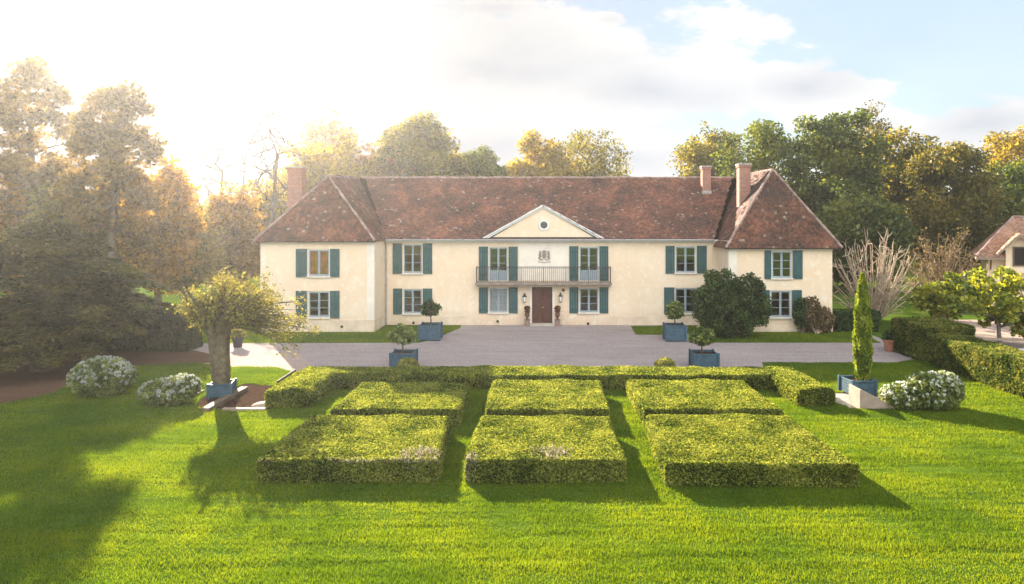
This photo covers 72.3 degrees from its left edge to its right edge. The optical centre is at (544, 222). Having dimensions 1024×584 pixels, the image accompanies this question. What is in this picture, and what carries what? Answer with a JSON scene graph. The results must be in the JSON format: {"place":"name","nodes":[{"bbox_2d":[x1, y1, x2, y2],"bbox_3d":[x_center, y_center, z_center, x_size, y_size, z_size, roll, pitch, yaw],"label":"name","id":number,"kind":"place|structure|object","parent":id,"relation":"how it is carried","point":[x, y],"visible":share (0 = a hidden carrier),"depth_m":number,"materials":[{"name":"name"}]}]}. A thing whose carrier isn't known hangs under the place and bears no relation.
{"place":"outdoors","nodes":[
{"label":"outdoors","id":0,"kind":"place"},
{"bbox_2d":[0,348,209,403],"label":"bare soil","id":1,"kind":"structure","parent":0,"point":[22,382],"depth_m":30.83,"materials":[{"name":"brown soil"}]},
{"bbox_2d":[0,221,180,372],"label":"cedar tree","id":2,"kind":"object","parent":1,"relation":"on","point":[41,323],"visible":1,"depth_m":30.51,"materials":[{"name":"green plant"}]},
{"bbox_2d":[90,308,202,351],"bbox_3d":[-20.914,5.610,36.786,5.297,2.213,1.926,0,0,0],"label":"yew hedge","id":3,"kind":"object","parent":1,"relation":"on","point":[176,335],"visible":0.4,"depth_m":36.00,"materials":[{"name":"green plant"}]},
{"bbox_2d":[202,353,312,369],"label":"path","id":4,"kind":"structure","parent":0,"point":[280,360],"depth_m":33.76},
{"bbox_2d":[202,325,460,342],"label":"verge","id":5,"kind":"structure","parent":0,"point":[328,341],"depth_m":40.53,"materials":[{"name":"plant"}]},
{"bbox_2d":[0,262,1021,483],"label":"ground","id":6,"kind":"structure","parent":0,"point":[909,311],"depth_m":56.96,"materials":[{"name":"green plant"}]},
{"bbox_2d":[0,163,45,294],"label":"autumn tree","id":7,"kind":"object","parent":6,"relation":"on","point":[6,219],"visible":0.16,"depth_m":55.94,"materials":[{"name":"brown plant"}]},
{"bbox_2d":[0,55,96,293],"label":"autumn tree","id":8,"kind":"object","parent":6,"relation":"on","point":[18,160],"visible":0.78,"depth_m":54.74,"materials":[{"name":"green plant"}]},
{"bbox_2d":[15,166,143,292],"bbox_3d":[-35.472,1.072,54.333,8.874,11.201,7.938,0,0,0],"label":"autumn tree","id":9,"kind":"object","parent":6,"relation":"on","point":[51,214],"visible":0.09,"depth_m":52.27,"materials":[{"name":"brown plant"}]},
{"bbox_2d":[50,79,168,273],"bbox_3d":[-30.904,-1.813,49.987,7.241,17.012,6.646,0,0,0],"label":"autumn tree","id":10,"kind":"object","parent":6,"relation":"on","point":[106,138],"visible":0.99,"depth_m":49.16,"materials":[{"name":"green plant"}]},
{"bbox_2d":[106,155,208,308],"bbox_3d":[-28.634,0.844,51.800,6.271,11.662,6.309,0,0,45],"label":"autumn tree","id":11,"kind":"object","parent":6,"relation":"on","point":[159,248],"visible":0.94,"depth_m":50.96,"materials":[{"name":"orange plant"}]},
{"bbox_2d":[150,192,230,298],"bbox_3d":[-29.765,1.798,58.019,6.967,9.750,5.958,0,0,-27],"label":"autumn tree","id":12,"kind":"object","parent":6,"relation":"on","point":[209,248],"visible":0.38,"depth_m":57.28,"materials":[{"name":"orange plant"}]},
{"bbox_2d":[198,142,239,198],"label":"bare tree","id":13,"kind":"object","parent":6,"relation":"on","point":[217,170],"visible":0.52,"depth_m":69.71,"materials":[{"name":"brown plant"}]},
{"bbox_2d":[199,181,266,297],"bbox_3d":[-28.047,1.465,61.874,8.016,10.413,6.884,0,0,-35],"label":"autumn tree","id":14,"kind":"object","parent":6,"relation":"on","point":[241,234],"visible":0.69,"depth_m":61.04,"materials":[{"name":"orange plant"}]},
{"bbox_2d":[232,141,249,215],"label":"bare tree","id":15,"kind":"object","parent":6,"relation":"on","point":[243,171],"visible":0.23,"depth_m":69.98,"materials":[{"name":"brown plant"}]},
{"bbox_2d":[244,179,287,229],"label":"autumn tree","id":16,"kind":"object","parent":6,"relation":"on","point":[262,208],"visible":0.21,"depth_m":72.80,"materials":[{"name":"orange plant"}]},
{"bbox_2d":[239,105,305,224],"bbox_3d":[-23.831,-1.814,61.856,5.487,16.961,5.055,0,0,0],"label":"bare tree","id":17,"kind":"object","parent":6,"relation":"on","point":[274,177],"visible":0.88,"depth_m":61.75,"materials":[{"name":"grey plant"}]},
{"bbox_2d":[266,129,381,199],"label":"autumn tree","id":18,"kind":"object","parent":6,"relation":"on","point":[319,168],"visible":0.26,"depth_m":81.31,"materials":[{"name":"yellow plant"}]},
{"bbox_2d":[295,103,362,163],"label":"autumn tree","id":19,"kind":"object","parent":6,"relation":"on","point":[330,132],"visible":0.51,"depth_m":95.00,"materials":[{"name":"yellow plant"}]},
{"bbox_2d":[349,142,416,176],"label":"autumn tree","id":20,"kind":"object","parent":6,"relation":"on","point":[364,158],"visible":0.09,"depth_m":84.50,"materials":[{"name":"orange plant"}]},
{"bbox_2d":[368,110,463,176],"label":"autumn tree","id":21,"kind":"object","parent":6,"relation":"on","point":[419,144],"visible":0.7,"depth_m":85.51,"materials":[{"name":"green plant"}]},
{"bbox_2d":[439,151,478,176],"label":"autumn tree","id":22,"kind":"object","parent":6,"relation":"on","point":[457,160],"visible":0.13,"depth_m":88.99,"materials":[{"name":"green plant"}]},
{"bbox_2d":[459,144,510,176],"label":"autumn tree","id":23,"kind":"object","parent":6,"relation":"on","point":[487,165],"visible":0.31,"depth_m":90.50,"materials":[{"name":"green plant"}]},
{"bbox_2d":[505,129,581,176],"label":"autumn tree","id":24,"kind":"object","parent":6,"relation":"on","point":[548,160],"visible":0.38,"depth_m":90.07,"materials":[{"name":"yellow plant"}]},
{"bbox_2d":[253,163,842,331],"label":"manor house","id":25,"kind":"structure","parent":6,"relation":"on","point":[369,254],"depth_m":45.50,"materials":[{"name":"beige paint"}]},
{"bbox_2d":[306,249,330,277],"bbox_3d":[-13.751,2.480,42.637,1.454,1.726,0.274,0,0,0],"label":"window","id":26,"kind":"structure","parent":25,"relation":"in","point":[318,259],"depth_m":42.74,"materials":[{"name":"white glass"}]},
{"bbox_2d":[307,291,330,318],"bbox_3d":[-13.751,5.008,42.615,1.454,1.680,0.230,0,0,0],"label":"window","id":27,"kind":"structure","parent":25,"relation":"in","point":[318,316],"depth_m":42.66,"materials":[{"name":"white paint"}]},
{"bbox_2d":[402,244,422,274],"bbox_3d":[-8.588,2.371,45.515,1.395,1.988,0.230,0,0,0],"label":"window","id":28,"kind":"structure","parent":25,"relation":"in","point":[412,272],"depth_m":45.56,"materials":[{"name":"white paint"}]},
{"bbox_2d":[402,289,422,314],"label":"window","id":29,"kind":"structure","parent":25,"relation":"in","point":[404,290],"depth_m":45.56,"materials":[{"name":"white paint"}]},
{"bbox_2d":[487,288,508,313],"bbox_3d":[-3.013,5.071,45.537,1.395,1.688,0.274,0,0,0],"label":"window","id":30,"kind":"structure","parent":25,"relation":"in","point":[498,297],"depth_m":45.64,"materials":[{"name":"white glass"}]},
{"bbox_2d":[489,247,507,280],"bbox_3d":[-3.012,2.668,45.596,1.271,2.183,0.067,0,0,0],"label":"french door","id":31,"kind":"structure","parent":25,"relation":"in","point":[493,274],"depth_m":45.56,"materials":[{"name":"white wood"}]},
{"bbox_2d":[532,287,551,322],"bbox_3d":[-0.163,5.359,45.582,1.295,2.343,0.135,0,0,0],"label":"door","id":32,"kind":"structure","parent":25,"relation":"in","point":[541,296],"depth_m":45.58,"materials":[{"name":"brown wood"}]},
{"bbox_2d":[579,247,598,280],"bbox_3d":[2.875,2.656,45.596,1.296,2.208,0.067,0,0,0],"label":"french door","id":33,"kind":"structure","parent":25,"relation":"in","point":[583,274],"depth_m":45.56,"materials":[{"name":"blue paint"}]},
{"bbox_2d":[578,288,599,313],"bbox_3d":[2.875,5.071,45.515,1.420,1.688,0.230,0,0,0],"label":"window","id":34,"kind":"structure","parent":25,"relation":"in","point":[588,311],"depth_m":45.56,"materials":[{"name":"white wood"}]},
{"bbox_2d":[674,246,696,273],"bbox_3d":[9.162,2.434,45.515,1.495,1.813,0.230,0,0,0],"label":"window","id":35,"kind":"structure","parent":25,"relation":"in","point":[676,272],"depth_m":45.57,"materials":[{"name":"white wood"}]},
{"bbox_2d":[675,288,695,314],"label":"window","id":36,"kind":"structure","parent":25,"relation":"in","point":[685,312],"depth_m":45.56,"materials":[{"name":"white paint"}]},
{"bbox_2d":[769,290,792,318],"bbox_3d":[14.360,4.985,42.615,1.407,1.726,0.230,0,0,0],"label":"window","id":37,"kind":"structure","parent":25,"relation":"in","point":[779,316],"depth_m":42.66,"materials":[{"name":"blue paint"}]},
{"bbox_2d":[771,251,793,279],"bbox_3d":[14.430,2.586,42.615,1.361,1.750,0.230,0,0,0],"label":"window","id":38,"kind":"structure","parent":25,"relation":"in","point":[781,277],"depth_m":42.66,"materials":[{"name":"blue paint"}]},
{"bbox_2d":[557,128,633,176],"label":"autumn tree","id":39,"kind":"object","parent":6,"relation":"on","point":[587,168],"visible":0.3,"depth_m":93.63,"materials":[{"name":"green plant"}]},
{"bbox_2d":[666,121,745,176],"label":"autumn tree","id":40,"kind":"object","parent":6,"relation":"on","point":[696,154],"visible":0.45,"depth_m":88.59,"materials":[{"name":"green plant"}]},
{"bbox_2d":[710,108,896,220],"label":"broadleaf tree","id":41,"kind":"object","parent":6,"relation":"on","point":[833,159],"visible":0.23,"depth_m":71.31,"materials":[{"name":"green plant"}]},
{"bbox_2d":[814,189,921,289],"bbox_3d":[29.852,1.698,65.884,10.704,9.950,8.967,0,0,0],"label":"broadleaf tree","id":42,"kind":"object","parent":6,"relation":"on","point":[850,219],"visible":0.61,"depth_m":63.77,"materials":[{"name":"green plant"}]},
{"bbox_2d":[846,99,897,190],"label":"broadleaf tree","id":43,"kind":"object","parent":6,"relation":"on","point":[873,126],"visible":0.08,"depth_m":83.58,"materials":[{"name":"green plant"}]},
{"bbox_2d":[832,226,921,318],"bbox_3d":[21.097,3.464,45.462,6.001,6.491,5.709,0,0,-40],"label":"bare shrub","id":44,"kind":"object","parent":6,"relation":"on","point":[881,295],"visible":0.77,"depth_m":45.20,"materials":[{"name":"beige plant"}]},
{"bbox_2d":[860,123,948,280],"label":"broadleaf tree","id":45,"kind":"object","parent":6,"relation":"on","point":[896,192],"visible":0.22,"depth_m":76.40,"materials":[{"name":"green plant"}]},
{"bbox_2d":[900,227,983,318],"bbox_3d":[27.334,3.479,47.959,6.485,6.443,6.290,0,0,0],"label":"bare shrub","id":46,"kind":"object","parent":6,"relation":"on","point":[933,268],"visible":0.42,"depth_m":47.55,"materials":[{"name":"brown plant"}]},
{"bbox_2d":[897,140,1012,277],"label":"broadleaf tree","id":47,"kind":"object","parent":6,"relation":"on","point":[972,202],"visible":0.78,"depth_m":68.20,"materials":[{"name":"green plant"}]},
{"bbox_2d":[948,157,1023,263],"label":"broadleaf tree","id":48,"kind":"object","parent":6,"relation":"on","point":[1013,187],"visible":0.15,"depth_m":73.64,"materials":[{"name":"green plant"}]},
{"bbox_2d":[970,215,1023,311],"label":"cottage","id":49,"kind":"structure","parent":6,"relation":"on","point":[1003,245],"depth_m":49.44,"materials":[{"name":"beige paint"}]},
{"bbox_2d":[978,124,1023,183],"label":"broadleaf tree","id":50,"kind":"object","parent":6,"relation":"on","point":[1013,144],"visible":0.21,"depth_m":87.37,"materials":[{"name":"yellow plant"}]},
{"bbox_2d":[0,324,1023,583],"bbox_3d":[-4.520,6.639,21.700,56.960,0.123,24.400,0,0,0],"label":"lawn","id":51,"kind":"structure","parent":0,"point":[216,551],"depth_m":15.93,"materials":[{"name":"plant"}]},
{"bbox_2d":[66,355,139,397],"bbox_3d":[-17.004,5.906,26.907,2.442,1.612,2.123,0,0,19],"label":"flowering shrub","id":52,"kind":"object","parent":51,"relation":"on","point":[88,375],"visible":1,"depth_m":26.35,"materials":[{"name":"white plant"}]},
{"bbox_2d":[135,372,201,406],"bbox_3d":[-13.713,6.101,25.586,2.297,1.195,1.691,0,0,0],"label":"flowering shrub","id":53,"kind":"object","parent":51,"relation":"on","point":[180,388],"visible":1,"depth_m":25.18,"materials":[{"name":"white plant"}]},
{"bbox_2d":[196,384,272,408],"bbox_3d":[-11.656,6.634,26.606,2.613,0.001,4.634,0,0,-18],"label":"planting bed","id":54,"kind":"object","parent":51,"relation":"on","point":[252,395],"visible":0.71,"depth_m":26.43,"materials":[{"name":"soil"}]},
{"bbox_2d":[206,378,236,399],"bbox_3d":[-12.350,6.355,26.800,0.900,0.590,0.900,0,0,-12],"label":"planter","id":55,"kind":"object","parent":54,"relation":"on","point":[215,390],"visible":0.82,"depth_m":26.42,"materials":[{"name":"wood"}]},
{"bbox_2d":[164,264,325,383],"bbox_3d":[-11.383,3.930,26.767,5.754,4.680,3.235,0,0,0],"label":"pollard tree","id":56,"kind":"object","parent":55,"relation":"in","point":[222,316],"visible":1,"depth_m":26.44,"materials":[{"name":"green plant"}]},
{"bbox_2d":[201,386,247,411],"bbox_3d":[-11.898,6.567,26.130,0.312,0.166,3.259,0,0,0],"label":"timber sleeper","id":57,"kind":"object","parent":54,"relation":"on","point":[222,400],"visible":0.89,"depth_m":25.85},
{"bbox_2d":[251,401,271,407],"bbox_3d":[-10.111,6.591,25.306,0.925,0.265,0.655,0,0,0],"label":"rock","id":58,"kind":"object","parent":54,"relation":"on","point":[260,404],"visible":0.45,"depth_m":25.09,"materials":[{"name":"stone"}]},
{"bbox_2d":[222,407,265,410],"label":"stone kerb","id":59,"kind":"structure","parent":51,"relation":"on","point":[245,408],"depth_m":24.68,"materials":[{"name":"white stone"}]},
{"bbox_2d":[276,369,295,382],"bbox_3d":[-11.063,6.577,30.005,0.072,0.146,2.378,0,0,-2],"label":"timber board","id":60,"kind":"object","parent":51,"relation":"on","point":[284,377],"visible":0.75,"depth_m":29.85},
{"bbox_2d":[256,414,451,483],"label":"box hedge block","id":61,"kind":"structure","parent":51,"relation":"on","point":[380,449],"depth_m":18.46,"materials":[{"name":"green plant"}]},
{"bbox_2d":[329,381,469,426],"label":"box hedge block","id":62,"kind":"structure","parent":51,"relation":"on","point":[432,398],"depth_m":23.87,"materials":[{"name":"green plant"}]},
{"bbox_2d":[397,357,418,365],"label":"golden bush","id":63,"kind":"object","parent":51,"relation":"on","point":[409,361],"visible":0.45,"depth_m":30.23,"materials":[{"name":"green plant"}]},
{"bbox_2d":[464,414,627,484],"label":"box hedge block","id":64,"kind":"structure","parent":51,"relation":"on","point":[553,449],"depth_m":18.41,"materials":[{"name":"green plant"}]},
{"bbox_2d":[485,378,610,416],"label":"box hedge block","id":65,"kind":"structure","parent":51,"relation":"on","point":[519,397],"depth_m":24.05,"materials":[{"name":"green plant"}]},
{"bbox_2d":[264,364,835,408],"bbox_3d":[0.203,6.277,27.216,20.613,0.841,4.731,0,0,0],"label":"box hedge border","id":66,"kind":"object","parent":51,"relation":"on","point":[308,386],"visible":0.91,"depth_m":27.77,"materials":[{"name":"green plant"}]},
{"bbox_2d":[653,357,676,366],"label":"golden bush","id":67,"kind":"object","parent":51,"relation":"on","point":[664,361],"visible":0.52,"depth_m":30.20,"materials":[{"name":"yellow plant"}]},
{"bbox_2d":[626,378,783,425],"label":"box hedge block","id":68,"kind":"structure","parent":51,"relation":"on","point":[699,396],"depth_m":24.13,"materials":[{"name":"green plant"}]},
{"bbox_2d":[645,412,859,487],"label":"box hedge block","id":69,"kind":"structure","parent":51,"relation":"on","point":[734,449],"depth_m":18.30,"materials":[{"name":"green plant"}]},
{"bbox_2d":[877,370,966,411],"bbox_3d":[13.479,5.969,25.023,3.046,1.460,1.830,0,0,0],"label":"flowering shrub","id":70,"kind":"object","parent":51,"relation":"on","point":[937,390],"visible":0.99,"depth_m":24.61,"materials":[{"name":"white plant"}]},
{"bbox_2d":[890,316,1023,398],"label":"garden hedge","id":71,"kind":"object","parent":51,"relation":"on","point":[957,347],"visible":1,"depth_m":30.92,"materials":[{"name":"green plant"}]},
{"bbox_2d":[0,0,1023,211],"label":"sky","id":72,"kind":"structure","parent":0,"point":[646,72],"materials":[{"name":"white"}]},
{"bbox_2d":[194,325,911,371],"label":"gravel courtyard","id":73,"kind":"structure","parent":0,"point":[535,346],"depth_m":36.42,"materials":[{"name":"grey gravel"}]},
{"bbox_2d":[230,329,246,347],"bbox_3d":[-16.394,6.048,37.379,0.954,1.204,0.880,0,0,0],"label":"dark pot","id":74,"kind":"object","parent":73,"relation":"on","point":[237,336],"visible":0.91,"depth_m":37.20,"materials":[{"name":"metal"}]},
{"bbox_2d":[389,348,417,366],"bbox_3d":[-6.475,6.265,32.200,1.120,0.770,1.120,0,0,0],"label":"planter","id":75,"kind":"object","parent":73,"relation":"on","point":[396,356],"visible":0.73,"depth_m":31.69,"materials":[{"name":"wood"}]},
{"bbox_2d":[386,323,416,352],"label":"topiary tree","id":76,"kind":"object","parent":75,"relation":"in","point":[403,334],"visible":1,"depth_m":32.00,"materials":[{"name":"green plant"}]},
{"bbox_2d":[418,322,442,340],"bbox_3d":[-6.500,6.185,39.900,1.220,0.930,1.220,0,0,0],"label":"planter","id":77,"kind":"object","parent":73,"relation":"on","point":[428,331],"visible":1,"depth_m":39.34,"materials":[{"name":"wood"}]},
{"bbox_2d":[418,298,442,324],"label":"topiary tree","id":78,"kind":"object","parent":77,"relation":"in","point":[426,307],"visible":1,"depth_m":39.67,"materials":[{"name":"green plant"}]},
{"bbox_2d":[524,306,530,325],"bbox_3d":[-1.137,5.982,45.083,0.455,1.336,0.474,0,0,0],"label":"garden urn","id":79,"kind":"object","parent":73,"relation":"on","point":[527,314],"visible":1,"depth_m":44.94,"materials":[{"name":"brown stone"}]},
{"bbox_2d":[554,305,560,325],"bbox_3d":[0.813,5.975,45.086,0.479,1.351,0.484,0,0,0],"label":"garden urn","id":80,"kind":"object","parent":73,"relation":"on","point":[557,315],"visible":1,"depth_m":44.95,"materials":[{"name":"brown stone"}]},
{"bbox_2d":[662,322,686,341],"bbox_3d":[7.350,6.175,39.600,1.180,0.950,1.180,0,0,0],"label":"planter","id":81,"kind":"object","parent":73,"relation":"on","point":[673,332],"visible":1,"depth_m":39.06,"materials":[{"name":"wood"}]},
{"bbox_2d":[665,301,684,324],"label":"topiary tree","id":82,"kind":"object","parent":81,"relation":"in","point":[675,310],"visible":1,"depth_m":39.40,"materials":[{"name":"green plant"}]},
{"bbox_2d":[689,349,719,367],"bbox_3d":[7.325,6.275,32.200,1.180,0.750,1.180,0,0,0],"label":"planter","id":83,"kind":"object","parent":73,"relation":"on","point":[709,358],"visible":0.9,"depth_m":31.66,"materials":[{"name":"wood"}]},
{"bbox_2d":[686,325,715,353],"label":"topiary tree","id":84,"kind":"object","parent":83,"relation":"in","point":[701,336],"visible":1,"depth_m":32.00,"materials":[{"name":"green plant"}]},
{"bbox_2d":[881,329,894,351],"bbox_3d":[17.840,6.080,36.226,0.761,1.141,0.793,0,0,0],"label":"terracotta pot","id":85,"kind":"object","parent":73,"relation":"on","point":[887,338],"visible":0.97,"depth_m":36.05,"materials":[{"name":"orange ceramic"}]},
{"bbox_2d":[631,325,876,342],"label":"verge","id":86,"kind":"structure","parent":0,"point":[793,337],"depth_m":40.53,"materials":[{"name":"plant"}]},
{"bbox_2d":[690,268,773,338],"bbox_3d":[10.882,4.663,40.633,4.884,4.236,3.353,0,0,0],"label":"dark shrub","id":87,"kind":"object","parent":86,"relation":"on","point":[729,306],"visible":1,"depth_m":40.00,"materials":[{"name":"green plant"}]},
{"bbox_2d":[793,297,809,332],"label":"green shrub","id":88,"kind":"object","parent":86,"relation":"on","point":[800,323],"visible":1,"depth_m":42.07,"materials":[{"name":"green plant"}]},
{"bbox_2d":[802,295,835,333],"bbox_3d":[16.505,5.524,42.148,2.119,2.332,0.910,0,0,0],"label":"shrub","id":89,"kind":"object","parent":86,"relation":"on","point":[818,312],"depth_m":41.96,"materials":[{"name":"brown plant"}]},
{"bbox_2d":[832,307,881,331],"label":"dark hedge","id":90,"kind":"object","parent":86,"relation":"on","point":[844,319],"visible":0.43,"depth_m":42.61,"materials":[{"name":"green plant"}]},
{"bbox_2d":[835,393,881,407],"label":"paving","id":91,"kind":"structure","parent":0,"point":[843,397],"depth_m":26.59,"materials":[{"name":"white stone"}]},
{"bbox_2d":[835,401,852,406],"bbox_3d":[10.885,6.612,25.538,0.291,0.076,0.707,0,0,-24],"label":"paving step","id":92,"kind":"object","parent":91,"relation":"on","point":[849,405],"visible":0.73,"depth_m":25.47,"materials":[{"name":"stone"}]},
{"bbox_2d":[837,375,877,395],"bbox_3d":[12.150,6.325,27.200,1.050,0.650,1.050,0,0,-8],"label":"planter","id":93,"kind":"object","parent":91,"relation":"on","point":[870,386],"visible":0.75,"depth_m":26.78,"materials":[{"name":"wood"}]},
{"bbox_2d":[851,272,873,380],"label":"cypress tree","id":94,"kind":"object","parent":93,"relation":"on","point":[862,347],"visible":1,"depth_m":27.01,"materials":[{"name":"green plant"}]},
{"bbox_2d":[849,384,894,408],"bbox_3d":[11.825,6.290,25.327,1.256,0.720,0.950,0,0,0],"label":"sloping stone","id":95,"kind":"object","parent":91,"relation":"on","point":[858,398],"visible":0.91,"depth_m":24.85,"materials":[{"name":"beige stone"}]},
{"bbox_2d":[954,320,1023,350],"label":"terrace","id":96,"kind":"structure","parent":0,"point":[987,332],"depth_m":42.39,"materials":[{"name":"beige stone"}]},
{"bbox_2d":[905,271,997,319],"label":"leafy tree","id":97,"kind":"object","parent":96,"relation":"on","point":[945,294],"visible":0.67,"depth_m":41.20,"materials":[{"name":"green plant"}]},
{"bbox_2d":[946,265,1023,343],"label":"leafy tree","id":98,"kind":"object","parent":96,"relation":"on","point":[1006,308],"visible":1,"depth_m":36.84,"materials":[{"name":"green plant"}]},
{"bbox_2d":[980,338,1023,349],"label":"stone kerb","id":99,"kind":"object","parent":96,"relation":"on","point":[1006,339],"visible":0.4,"depth_m":35.39,"materials":[{"name":"stone"}]}
]}

